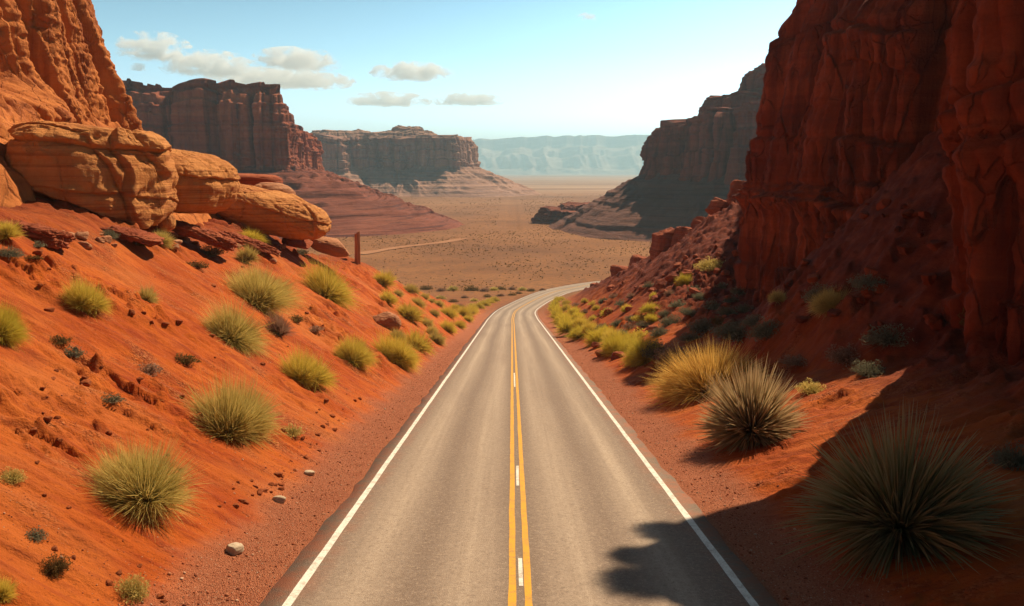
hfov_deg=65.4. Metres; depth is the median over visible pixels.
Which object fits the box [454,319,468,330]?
grass tussock
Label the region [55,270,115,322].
grass tussock
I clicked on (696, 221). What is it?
rock outcrop
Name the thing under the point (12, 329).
grass tussock
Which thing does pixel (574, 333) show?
grass tussock
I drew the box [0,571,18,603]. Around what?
grass tussock
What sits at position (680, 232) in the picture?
rock outcrop
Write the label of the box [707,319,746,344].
scrub bush
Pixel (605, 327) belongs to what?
grass tussock
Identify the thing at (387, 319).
rock
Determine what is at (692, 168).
mesa
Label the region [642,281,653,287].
scrub bush
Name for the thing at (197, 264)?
scrub bush
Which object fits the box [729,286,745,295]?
scrub bush
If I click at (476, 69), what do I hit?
sky
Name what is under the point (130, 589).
grass tussock
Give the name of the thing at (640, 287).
stone
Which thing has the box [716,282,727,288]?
scrub bush
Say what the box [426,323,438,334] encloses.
grass tussock
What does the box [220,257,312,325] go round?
grass tussock
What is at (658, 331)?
scrub bush
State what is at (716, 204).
rock outcrop
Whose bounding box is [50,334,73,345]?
scrub bush
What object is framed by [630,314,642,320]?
scrub bush
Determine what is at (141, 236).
rock ledge
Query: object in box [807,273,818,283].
stone
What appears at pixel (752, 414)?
grass tussock
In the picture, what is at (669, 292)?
scrub bush
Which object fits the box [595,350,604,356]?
stone
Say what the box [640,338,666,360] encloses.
scrub bush
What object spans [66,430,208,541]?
grass tussock
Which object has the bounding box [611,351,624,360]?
stone
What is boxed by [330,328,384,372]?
grass tussock
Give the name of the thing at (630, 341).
grass tussock
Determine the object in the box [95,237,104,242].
stone
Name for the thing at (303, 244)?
rock slab
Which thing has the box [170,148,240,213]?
boulder
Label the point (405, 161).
mesa
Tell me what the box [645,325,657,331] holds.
stone
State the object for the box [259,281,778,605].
road
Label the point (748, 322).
scrub bush
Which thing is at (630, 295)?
scrub bush
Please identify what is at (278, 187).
boulder
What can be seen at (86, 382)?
stone
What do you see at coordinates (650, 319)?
grass tussock
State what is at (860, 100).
cliff
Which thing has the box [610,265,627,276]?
rock outcrop
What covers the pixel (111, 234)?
scrub bush
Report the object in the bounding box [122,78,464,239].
mesa
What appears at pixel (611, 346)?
grass tussock
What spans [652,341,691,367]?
scrub bush
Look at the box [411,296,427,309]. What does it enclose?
grass tussock
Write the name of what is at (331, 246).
rock slab
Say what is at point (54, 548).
stone
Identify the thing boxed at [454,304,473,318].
grass tussock
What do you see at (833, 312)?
stone
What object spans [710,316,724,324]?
scrub bush
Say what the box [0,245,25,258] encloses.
scrub bush
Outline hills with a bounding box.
[472,134,649,174]
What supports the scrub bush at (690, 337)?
on the ground at (980, 396)
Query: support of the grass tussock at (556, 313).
on the ground at (980, 396)
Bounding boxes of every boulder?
[5,120,178,228]
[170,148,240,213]
[215,184,331,239]
[254,182,295,194]
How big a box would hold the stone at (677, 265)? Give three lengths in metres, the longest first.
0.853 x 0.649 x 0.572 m
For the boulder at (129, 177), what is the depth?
31.85 m
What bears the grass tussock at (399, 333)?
on the ground at (980, 396)
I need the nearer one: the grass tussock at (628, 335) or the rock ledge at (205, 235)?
the rock ledge at (205, 235)
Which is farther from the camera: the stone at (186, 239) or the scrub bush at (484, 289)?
the scrub bush at (484, 289)
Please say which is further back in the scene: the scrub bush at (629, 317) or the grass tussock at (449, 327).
the grass tussock at (449, 327)
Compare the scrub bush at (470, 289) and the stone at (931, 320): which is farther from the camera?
the scrub bush at (470, 289)
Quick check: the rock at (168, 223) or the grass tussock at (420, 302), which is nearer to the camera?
the rock at (168, 223)
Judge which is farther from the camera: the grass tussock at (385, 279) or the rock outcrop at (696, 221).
the rock outcrop at (696, 221)
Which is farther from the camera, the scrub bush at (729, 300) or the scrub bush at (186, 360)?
the scrub bush at (729, 300)
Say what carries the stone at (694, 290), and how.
on the ground at (980, 396)
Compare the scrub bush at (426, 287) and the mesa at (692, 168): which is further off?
the mesa at (692, 168)
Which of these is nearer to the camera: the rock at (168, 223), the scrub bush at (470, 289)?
the rock at (168, 223)
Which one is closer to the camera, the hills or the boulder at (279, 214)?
the boulder at (279, 214)
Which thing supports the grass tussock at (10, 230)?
on the ground at (980, 396)
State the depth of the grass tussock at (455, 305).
105.52 m
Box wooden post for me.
[354,231,360,264]
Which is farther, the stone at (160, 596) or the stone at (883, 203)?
the stone at (883, 203)
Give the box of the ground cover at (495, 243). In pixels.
[308,195,650,292]
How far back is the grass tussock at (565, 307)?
109.57 m
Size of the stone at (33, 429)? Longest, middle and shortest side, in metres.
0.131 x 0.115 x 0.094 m
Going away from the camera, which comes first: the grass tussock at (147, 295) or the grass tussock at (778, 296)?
the grass tussock at (147, 295)
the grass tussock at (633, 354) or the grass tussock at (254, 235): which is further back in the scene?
the grass tussock at (254, 235)
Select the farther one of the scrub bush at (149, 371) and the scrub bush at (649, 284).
the scrub bush at (649, 284)
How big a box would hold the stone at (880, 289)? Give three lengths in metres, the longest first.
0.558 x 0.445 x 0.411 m
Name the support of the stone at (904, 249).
on the ground at (980, 396)
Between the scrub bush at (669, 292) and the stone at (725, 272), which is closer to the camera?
the stone at (725, 272)
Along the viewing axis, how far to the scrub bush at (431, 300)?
91.11 m
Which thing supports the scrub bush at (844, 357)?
on the ground at (980, 396)
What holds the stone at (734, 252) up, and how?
on the ground at (980, 396)
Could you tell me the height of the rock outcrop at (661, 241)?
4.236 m
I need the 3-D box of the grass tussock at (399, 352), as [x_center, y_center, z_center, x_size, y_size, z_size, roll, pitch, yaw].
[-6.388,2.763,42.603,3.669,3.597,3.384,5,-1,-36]
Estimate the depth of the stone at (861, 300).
29.97 m
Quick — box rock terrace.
[531,202,589,224]
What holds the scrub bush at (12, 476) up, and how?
on the ground at (980, 396)
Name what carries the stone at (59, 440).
on the ground at (980, 396)
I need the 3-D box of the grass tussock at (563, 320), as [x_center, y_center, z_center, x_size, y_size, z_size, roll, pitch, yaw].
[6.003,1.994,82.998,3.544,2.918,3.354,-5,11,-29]
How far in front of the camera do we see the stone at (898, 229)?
31.07 m
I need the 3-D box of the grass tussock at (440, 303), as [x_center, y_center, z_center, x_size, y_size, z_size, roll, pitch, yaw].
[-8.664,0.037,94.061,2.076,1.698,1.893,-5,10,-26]
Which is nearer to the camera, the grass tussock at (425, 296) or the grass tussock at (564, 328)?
the grass tussock at (564, 328)
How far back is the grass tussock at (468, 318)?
99.13 m
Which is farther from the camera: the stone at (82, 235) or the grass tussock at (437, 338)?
the grass tussock at (437, 338)
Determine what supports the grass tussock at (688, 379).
on the ground at (980, 396)
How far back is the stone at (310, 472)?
20.03 m
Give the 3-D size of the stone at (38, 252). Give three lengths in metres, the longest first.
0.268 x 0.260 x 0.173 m
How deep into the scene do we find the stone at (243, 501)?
16.71 m
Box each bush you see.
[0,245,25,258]
[0,466,26,484]
[24,255,43,259]
[25,525,47,542]
[33,240,46,247]
[41,551,72,578]
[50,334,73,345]
[63,344,86,357]
[100,392,125,403]
[101,227,120,239]
[137,363,163,376]
[174,352,200,364]
[185,259,208,268]
[197,245,228,257]
[261,309,296,336]
[284,423,304,438]
[290,313,303,322]
[296,248,308,254]
[308,325,324,332]
[419,285,433,289]
[428,298,437,303]
[447,285,458,290]
[461,284,478,290]
[479,287,489,291]
[588,315,596,320]
[590,304,600,310]
[597,297,606,303]
[608,293,617,298]
[608,320,621,326]
[615,299,624,305]
[621,321,636,328]
[623,315,634,321]
[625,292,634,298]
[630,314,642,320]
[631,327,648,337]
[636,319,650,327]
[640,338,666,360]
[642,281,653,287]
[648,324,669,336]
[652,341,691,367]
[657,309,670,317]
[658,314,680,327]
[663,289,673,295]
[667,299,685,307]
[677,330,702,342]
[678,305,696,315]
[686,317,716,333]
[692,292,704,299]
[694,256,725,271]
[699,299,720,309]
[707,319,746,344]
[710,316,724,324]
[712,305,738,315]
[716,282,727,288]
[722,297,737,302]
[724,319,740,331]
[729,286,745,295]
[733,304,755,313]
[740,314,760,329]
[745,316,783,341]
[775,353,807,367]
[794,377,826,394]
[801,282,834,304]
[822,343,861,366]
[844,359,885,378]
[847,271,889,294]
[859,323,913,353]
[957,306,965,331]
[987,438,1023,470]
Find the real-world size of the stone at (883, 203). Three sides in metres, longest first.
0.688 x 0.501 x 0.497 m
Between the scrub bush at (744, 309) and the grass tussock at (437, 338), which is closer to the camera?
the scrub bush at (744, 309)
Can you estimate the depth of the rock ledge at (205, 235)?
38.22 m
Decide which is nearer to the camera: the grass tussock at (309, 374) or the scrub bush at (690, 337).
the grass tussock at (309, 374)
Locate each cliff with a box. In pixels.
[0,0,219,225]
[732,0,1023,365]
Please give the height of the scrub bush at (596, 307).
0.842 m
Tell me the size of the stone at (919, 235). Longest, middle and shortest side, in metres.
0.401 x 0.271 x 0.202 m
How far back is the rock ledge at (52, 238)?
25.57 m
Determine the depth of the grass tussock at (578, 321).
74.58 m
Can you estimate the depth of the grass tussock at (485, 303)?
159.82 m
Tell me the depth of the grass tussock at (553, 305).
129.75 m
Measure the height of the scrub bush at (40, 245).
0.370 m
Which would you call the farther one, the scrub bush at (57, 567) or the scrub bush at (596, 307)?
the scrub bush at (596, 307)
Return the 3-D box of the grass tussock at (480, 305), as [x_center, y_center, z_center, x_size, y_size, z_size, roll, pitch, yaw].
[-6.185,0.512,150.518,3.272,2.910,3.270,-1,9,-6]
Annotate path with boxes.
[354,238,467,253]
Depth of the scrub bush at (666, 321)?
54.71 m
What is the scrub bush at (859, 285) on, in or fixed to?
on the ground at (980, 396)
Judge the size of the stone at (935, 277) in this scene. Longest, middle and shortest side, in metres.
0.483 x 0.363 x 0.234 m
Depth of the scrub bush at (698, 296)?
58.58 m
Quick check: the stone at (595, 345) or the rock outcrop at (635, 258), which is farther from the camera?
the rock outcrop at (635, 258)
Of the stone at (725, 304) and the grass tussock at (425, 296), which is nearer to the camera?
the stone at (725, 304)
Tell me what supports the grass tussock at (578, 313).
on the ground at (980, 396)
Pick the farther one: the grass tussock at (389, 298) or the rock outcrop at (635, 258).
the rock outcrop at (635, 258)
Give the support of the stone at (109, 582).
on the ground at (980, 396)
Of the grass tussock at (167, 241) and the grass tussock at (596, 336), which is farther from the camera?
the grass tussock at (596, 336)
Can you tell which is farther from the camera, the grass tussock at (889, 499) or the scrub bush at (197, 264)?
the scrub bush at (197, 264)
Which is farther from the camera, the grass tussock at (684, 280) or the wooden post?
the wooden post
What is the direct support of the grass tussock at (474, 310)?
on the ground at (980, 396)
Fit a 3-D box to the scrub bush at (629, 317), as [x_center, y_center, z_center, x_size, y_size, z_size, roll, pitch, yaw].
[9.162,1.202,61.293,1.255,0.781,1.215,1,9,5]
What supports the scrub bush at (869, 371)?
on the ground at (980, 396)
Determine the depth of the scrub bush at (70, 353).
19.46 m
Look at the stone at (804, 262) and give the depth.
36.47 m
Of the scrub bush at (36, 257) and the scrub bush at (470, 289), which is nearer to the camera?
the scrub bush at (36, 257)
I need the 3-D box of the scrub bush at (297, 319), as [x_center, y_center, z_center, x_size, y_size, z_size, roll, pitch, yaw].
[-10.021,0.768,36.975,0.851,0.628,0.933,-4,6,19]
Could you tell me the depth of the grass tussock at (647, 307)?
60.21 m
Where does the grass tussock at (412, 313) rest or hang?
on the ground at (980, 396)
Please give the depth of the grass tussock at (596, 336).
60.26 m
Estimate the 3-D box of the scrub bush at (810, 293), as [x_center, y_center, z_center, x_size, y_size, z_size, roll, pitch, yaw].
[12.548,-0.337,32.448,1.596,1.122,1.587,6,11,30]
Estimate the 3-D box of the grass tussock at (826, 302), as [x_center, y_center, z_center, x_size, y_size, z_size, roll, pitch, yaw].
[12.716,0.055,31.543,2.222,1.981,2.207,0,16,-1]
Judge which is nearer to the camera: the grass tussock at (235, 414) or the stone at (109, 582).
the stone at (109, 582)
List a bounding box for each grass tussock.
[0,218,26,241]
[0,291,34,352]
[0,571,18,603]
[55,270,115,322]
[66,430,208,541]
[113,570,150,604]
[134,282,161,303]
[155,228,177,249]
[156,366,290,450]
[194,288,279,363]
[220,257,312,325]
[233,242,262,263]
[239,228,267,242]
[274,340,343,392]
[297,252,366,312]
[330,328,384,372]
[366,327,423,374]
[372,268,397,289]
[379,286,401,305]
[389,326,407,339]
[392,288,404,298]
[395,299,426,324]
[403,281,421,294]
[405,325,438,356]
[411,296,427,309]
[420,293,430,299]
[420,314,433,327]
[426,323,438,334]
[427,330,447,346]
[430,308,441,317]
[435,299,445,307]
[437,317,458,335]
[439,303,460,319]
[449,303,461,310]
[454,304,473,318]
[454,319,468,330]
[463,313,473,322]
[464,304,480,315]
[474,302,485,308]
[480,299,490,305]
[486,297,497,302]
[547,302,560,310]
[548,299,559,305]
[549,304,561,315]
[549,308,564,318]
[550,310,569,325]
[551,313,576,335]
[554,313,570,326]
[559,303,571,310]
[560,298,571,305]
[562,319,585,341]
[566,305,581,314]
[569,308,584,319]
[569,313,589,329]
[577,324,605,347]
[579,319,601,333]
[597,322,612,331]
[597,327,634,358]
[598,306,610,316]
[601,326,626,341]
[614,330,668,368]
[619,304,630,312]
[619,328,640,339]
[622,335,644,350]
[636,335,776,409]
[637,301,662,313]
[643,313,660,324]
[674,271,692,286]
[687,355,815,456]
[767,288,788,305]
[769,398,1023,588]
[804,283,850,318]
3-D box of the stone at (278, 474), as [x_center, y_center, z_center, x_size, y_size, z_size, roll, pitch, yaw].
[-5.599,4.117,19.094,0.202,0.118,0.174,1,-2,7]
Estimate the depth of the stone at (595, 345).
57.38 m
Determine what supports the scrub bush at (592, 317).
on the ground at (980, 396)
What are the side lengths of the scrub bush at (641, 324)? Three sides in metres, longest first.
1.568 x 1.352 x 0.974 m
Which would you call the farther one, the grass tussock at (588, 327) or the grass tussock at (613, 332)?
the grass tussock at (588, 327)
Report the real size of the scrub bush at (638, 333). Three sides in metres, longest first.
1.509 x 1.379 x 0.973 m
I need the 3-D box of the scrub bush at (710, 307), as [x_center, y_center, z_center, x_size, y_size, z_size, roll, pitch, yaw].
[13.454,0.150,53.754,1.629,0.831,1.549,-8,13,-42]
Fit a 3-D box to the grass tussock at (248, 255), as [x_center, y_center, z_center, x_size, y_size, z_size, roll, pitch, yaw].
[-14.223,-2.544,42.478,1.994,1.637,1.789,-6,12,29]
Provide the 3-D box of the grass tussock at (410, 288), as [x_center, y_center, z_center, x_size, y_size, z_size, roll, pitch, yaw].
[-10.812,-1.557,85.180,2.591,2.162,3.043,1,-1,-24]
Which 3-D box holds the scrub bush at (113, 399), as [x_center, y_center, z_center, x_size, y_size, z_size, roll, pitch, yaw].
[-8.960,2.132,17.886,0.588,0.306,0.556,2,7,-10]
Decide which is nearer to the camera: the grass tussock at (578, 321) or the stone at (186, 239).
the stone at (186, 239)
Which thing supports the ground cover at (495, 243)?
on the ground at (980, 396)
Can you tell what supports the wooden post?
on the ground at (980, 396)
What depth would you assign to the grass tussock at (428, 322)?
67.03 m
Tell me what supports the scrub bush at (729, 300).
on the ground at (980, 396)
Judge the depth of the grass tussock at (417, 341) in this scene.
51.51 m
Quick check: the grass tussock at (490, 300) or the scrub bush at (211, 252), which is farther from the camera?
the grass tussock at (490, 300)
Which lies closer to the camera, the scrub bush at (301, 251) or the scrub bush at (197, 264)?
the scrub bush at (197, 264)
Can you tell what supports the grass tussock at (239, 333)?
on the ground at (980, 396)
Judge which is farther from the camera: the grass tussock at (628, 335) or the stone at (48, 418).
the grass tussock at (628, 335)
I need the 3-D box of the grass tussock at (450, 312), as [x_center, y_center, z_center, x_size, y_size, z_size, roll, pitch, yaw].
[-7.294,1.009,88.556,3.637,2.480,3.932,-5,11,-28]
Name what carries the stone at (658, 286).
on the ground at (980, 396)
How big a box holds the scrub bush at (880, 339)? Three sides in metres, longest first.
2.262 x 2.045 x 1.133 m
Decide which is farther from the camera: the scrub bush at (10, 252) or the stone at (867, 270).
the stone at (867, 270)
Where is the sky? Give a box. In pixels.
[91,0,796,139]
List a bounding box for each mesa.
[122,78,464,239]
[311,125,541,196]
[548,63,765,241]
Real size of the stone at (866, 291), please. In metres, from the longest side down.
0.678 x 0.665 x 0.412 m
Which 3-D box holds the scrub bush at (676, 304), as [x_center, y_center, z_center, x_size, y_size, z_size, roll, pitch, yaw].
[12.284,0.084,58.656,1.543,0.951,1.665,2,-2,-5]
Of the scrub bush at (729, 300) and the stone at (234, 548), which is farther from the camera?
the scrub bush at (729, 300)
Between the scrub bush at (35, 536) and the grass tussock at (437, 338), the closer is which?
the scrub bush at (35, 536)
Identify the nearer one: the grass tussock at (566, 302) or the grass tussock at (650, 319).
the grass tussock at (650, 319)
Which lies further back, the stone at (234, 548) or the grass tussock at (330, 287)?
the grass tussock at (330, 287)
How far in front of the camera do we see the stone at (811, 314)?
32.29 m
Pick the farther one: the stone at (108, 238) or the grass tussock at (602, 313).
the grass tussock at (602, 313)
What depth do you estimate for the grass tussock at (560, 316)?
91.88 m
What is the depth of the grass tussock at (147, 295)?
26.43 m
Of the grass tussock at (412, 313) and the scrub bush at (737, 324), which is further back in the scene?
the grass tussock at (412, 313)
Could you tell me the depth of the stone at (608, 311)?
71.24 m
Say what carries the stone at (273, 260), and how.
on the ground at (980, 396)
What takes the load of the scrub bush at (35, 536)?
on the ground at (980, 396)
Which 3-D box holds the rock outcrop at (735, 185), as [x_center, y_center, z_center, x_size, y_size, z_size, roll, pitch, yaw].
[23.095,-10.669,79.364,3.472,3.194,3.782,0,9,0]
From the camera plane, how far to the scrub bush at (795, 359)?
30.62 m
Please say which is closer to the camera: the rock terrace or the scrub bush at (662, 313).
the scrub bush at (662, 313)
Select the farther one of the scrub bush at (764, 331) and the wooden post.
the wooden post
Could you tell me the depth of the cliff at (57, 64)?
44.57 m
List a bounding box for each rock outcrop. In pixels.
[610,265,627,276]
[629,255,646,265]
[649,227,674,260]
[670,226,691,246]
[691,216,706,228]
[705,197,728,214]
[727,180,745,204]
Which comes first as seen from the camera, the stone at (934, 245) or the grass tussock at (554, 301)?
the stone at (934, 245)
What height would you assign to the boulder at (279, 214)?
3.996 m
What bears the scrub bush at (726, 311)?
on the ground at (980, 396)
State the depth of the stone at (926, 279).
27.09 m
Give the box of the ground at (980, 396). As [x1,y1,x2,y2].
[0,128,1023,605]
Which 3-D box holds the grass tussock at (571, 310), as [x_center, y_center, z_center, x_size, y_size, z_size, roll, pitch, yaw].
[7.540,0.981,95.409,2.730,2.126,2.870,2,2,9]
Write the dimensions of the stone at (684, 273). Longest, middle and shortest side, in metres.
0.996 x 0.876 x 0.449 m
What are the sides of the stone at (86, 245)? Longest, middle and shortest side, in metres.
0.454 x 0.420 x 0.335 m
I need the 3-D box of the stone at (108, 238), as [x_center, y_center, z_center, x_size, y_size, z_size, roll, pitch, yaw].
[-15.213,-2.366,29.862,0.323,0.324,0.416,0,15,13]
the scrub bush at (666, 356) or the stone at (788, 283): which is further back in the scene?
the scrub bush at (666, 356)
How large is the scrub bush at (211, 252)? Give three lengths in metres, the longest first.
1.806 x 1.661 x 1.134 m
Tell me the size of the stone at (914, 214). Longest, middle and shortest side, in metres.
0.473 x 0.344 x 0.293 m
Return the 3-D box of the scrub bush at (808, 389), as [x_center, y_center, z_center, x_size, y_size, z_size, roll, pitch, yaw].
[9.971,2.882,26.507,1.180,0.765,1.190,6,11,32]
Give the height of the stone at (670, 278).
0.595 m
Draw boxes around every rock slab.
[238,173,282,185]
[282,238,312,248]
[311,236,349,257]
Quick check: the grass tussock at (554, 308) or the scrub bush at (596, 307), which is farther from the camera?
the grass tussock at (554, 308)
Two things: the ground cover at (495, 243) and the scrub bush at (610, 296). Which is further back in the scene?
the ground cover at (495, 243)
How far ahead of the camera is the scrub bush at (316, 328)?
36.95 m
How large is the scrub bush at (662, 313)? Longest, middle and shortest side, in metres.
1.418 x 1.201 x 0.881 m
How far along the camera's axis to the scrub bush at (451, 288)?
196.61 m
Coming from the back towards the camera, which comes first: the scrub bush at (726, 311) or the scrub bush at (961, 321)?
the scrub bush at (726, 311)
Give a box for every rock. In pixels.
[158,213,175,230]
[373,311,401,330]
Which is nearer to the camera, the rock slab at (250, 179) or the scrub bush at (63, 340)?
the scrub bush at (63, 340)
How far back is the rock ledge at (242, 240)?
48.48 m
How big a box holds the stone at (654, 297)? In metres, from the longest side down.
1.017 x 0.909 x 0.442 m
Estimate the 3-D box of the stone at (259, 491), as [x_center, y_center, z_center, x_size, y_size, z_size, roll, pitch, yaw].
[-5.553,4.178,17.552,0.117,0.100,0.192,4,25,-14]
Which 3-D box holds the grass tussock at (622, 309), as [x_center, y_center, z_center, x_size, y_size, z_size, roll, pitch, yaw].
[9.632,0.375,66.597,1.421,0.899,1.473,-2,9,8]
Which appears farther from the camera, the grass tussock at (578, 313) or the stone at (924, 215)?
the grass tussock at (578, 313)
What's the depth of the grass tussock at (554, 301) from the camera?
149.69 m
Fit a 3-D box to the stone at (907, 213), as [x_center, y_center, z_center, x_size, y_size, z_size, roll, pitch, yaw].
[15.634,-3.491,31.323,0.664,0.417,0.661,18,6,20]
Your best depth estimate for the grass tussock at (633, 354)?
43.18 m
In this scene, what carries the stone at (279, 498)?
on the ground at (980, 396)
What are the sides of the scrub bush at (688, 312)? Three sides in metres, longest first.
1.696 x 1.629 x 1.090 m
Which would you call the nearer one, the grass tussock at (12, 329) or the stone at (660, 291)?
the grass tussock at (12, 329)
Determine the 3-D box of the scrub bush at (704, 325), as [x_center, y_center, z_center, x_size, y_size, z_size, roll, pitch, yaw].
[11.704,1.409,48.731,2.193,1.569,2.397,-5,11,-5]
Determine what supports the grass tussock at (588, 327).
on the ground at (980, 396)
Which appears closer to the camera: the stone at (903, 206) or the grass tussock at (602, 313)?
the stone at (903, 206)
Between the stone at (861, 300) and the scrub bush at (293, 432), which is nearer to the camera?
the scrub bush at (293, 432)
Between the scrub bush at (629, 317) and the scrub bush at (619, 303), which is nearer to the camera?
the scrub bush at (629, 317)
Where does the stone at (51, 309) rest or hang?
on the ground at (980, 396)
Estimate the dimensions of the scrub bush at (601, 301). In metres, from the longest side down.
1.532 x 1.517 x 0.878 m
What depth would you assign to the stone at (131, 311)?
23.41 m
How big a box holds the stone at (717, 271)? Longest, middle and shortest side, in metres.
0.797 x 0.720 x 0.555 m
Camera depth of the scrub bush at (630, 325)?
59.23 m
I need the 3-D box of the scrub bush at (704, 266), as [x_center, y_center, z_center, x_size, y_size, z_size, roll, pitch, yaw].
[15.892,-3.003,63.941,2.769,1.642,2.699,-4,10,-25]
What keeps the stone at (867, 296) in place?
on the ground at (980, 396)
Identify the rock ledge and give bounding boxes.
[0,220,74,248]
[100,225,164,246]
[172,220,236,250]
[215,231,280,254]
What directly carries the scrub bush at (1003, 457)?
on the ground at (980, 396)
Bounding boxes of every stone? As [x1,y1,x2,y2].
[30,427,37,432]
[32,249,42,254]
[43,416,52,421]
[44,307,54,311]
[51,546,57,550]
[55,438,62,442]
[75,232,87,239]
[78,241,92,249]
[80,379,91,385]
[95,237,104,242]
[100,235,111,243]
[106,579,112,585]
[129,309,134,314]
[157,593,164,598]
[181,237,189,242]
[225,542,243,555]
[238,499,249,503]
[257,489,262,494]
[269,258,276,263]
[272,495,285,502]
[274,472,282,476]
[304,470,314,475]
[591,342,600,347]
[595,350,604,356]
[604,309,612,315]
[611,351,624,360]
[638,284,645,290]
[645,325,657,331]
[651,294,660,300]
[655,283,664,288]
[658,289,667,293]
[665,275,677,280]
[673,262,680,267]
[681,272,693,276]
[688,287,699,293]
[713,268,720,273]
[720,270,729,274]
[722,302,730,307]
[732,250,738,256]
[783,279,792,287]
[795,316,807,322]
[800,258,808,265]
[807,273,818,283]
[808,311,815,317]
[827,308,840,316]
[856,297,868,303]
[861,284,874,294]
[861,293,873,298]
[864,267,877,276]
[873,283,887,293]
[876,198,890,210]
[893,226,902,231]
[897,244,915,254]
[900,203,907,208]
[901,209,914,218]
[911,210,921,217]
[916,233,923,237]
[918,211,930,218]
[921,273,939,285]
[924,314,938,325]
[926,240,946,250]
[926,273,940,280]
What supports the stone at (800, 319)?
on the ground at (980, 396)
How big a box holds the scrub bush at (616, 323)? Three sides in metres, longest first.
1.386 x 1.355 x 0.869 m
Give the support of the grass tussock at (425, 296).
on the ground at (980, 396)
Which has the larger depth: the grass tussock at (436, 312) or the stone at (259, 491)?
the grass tussock at (436, 312)
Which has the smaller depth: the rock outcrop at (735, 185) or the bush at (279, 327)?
the bush at (279, 327)
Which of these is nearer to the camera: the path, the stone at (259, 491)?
the stone at (259, 491)

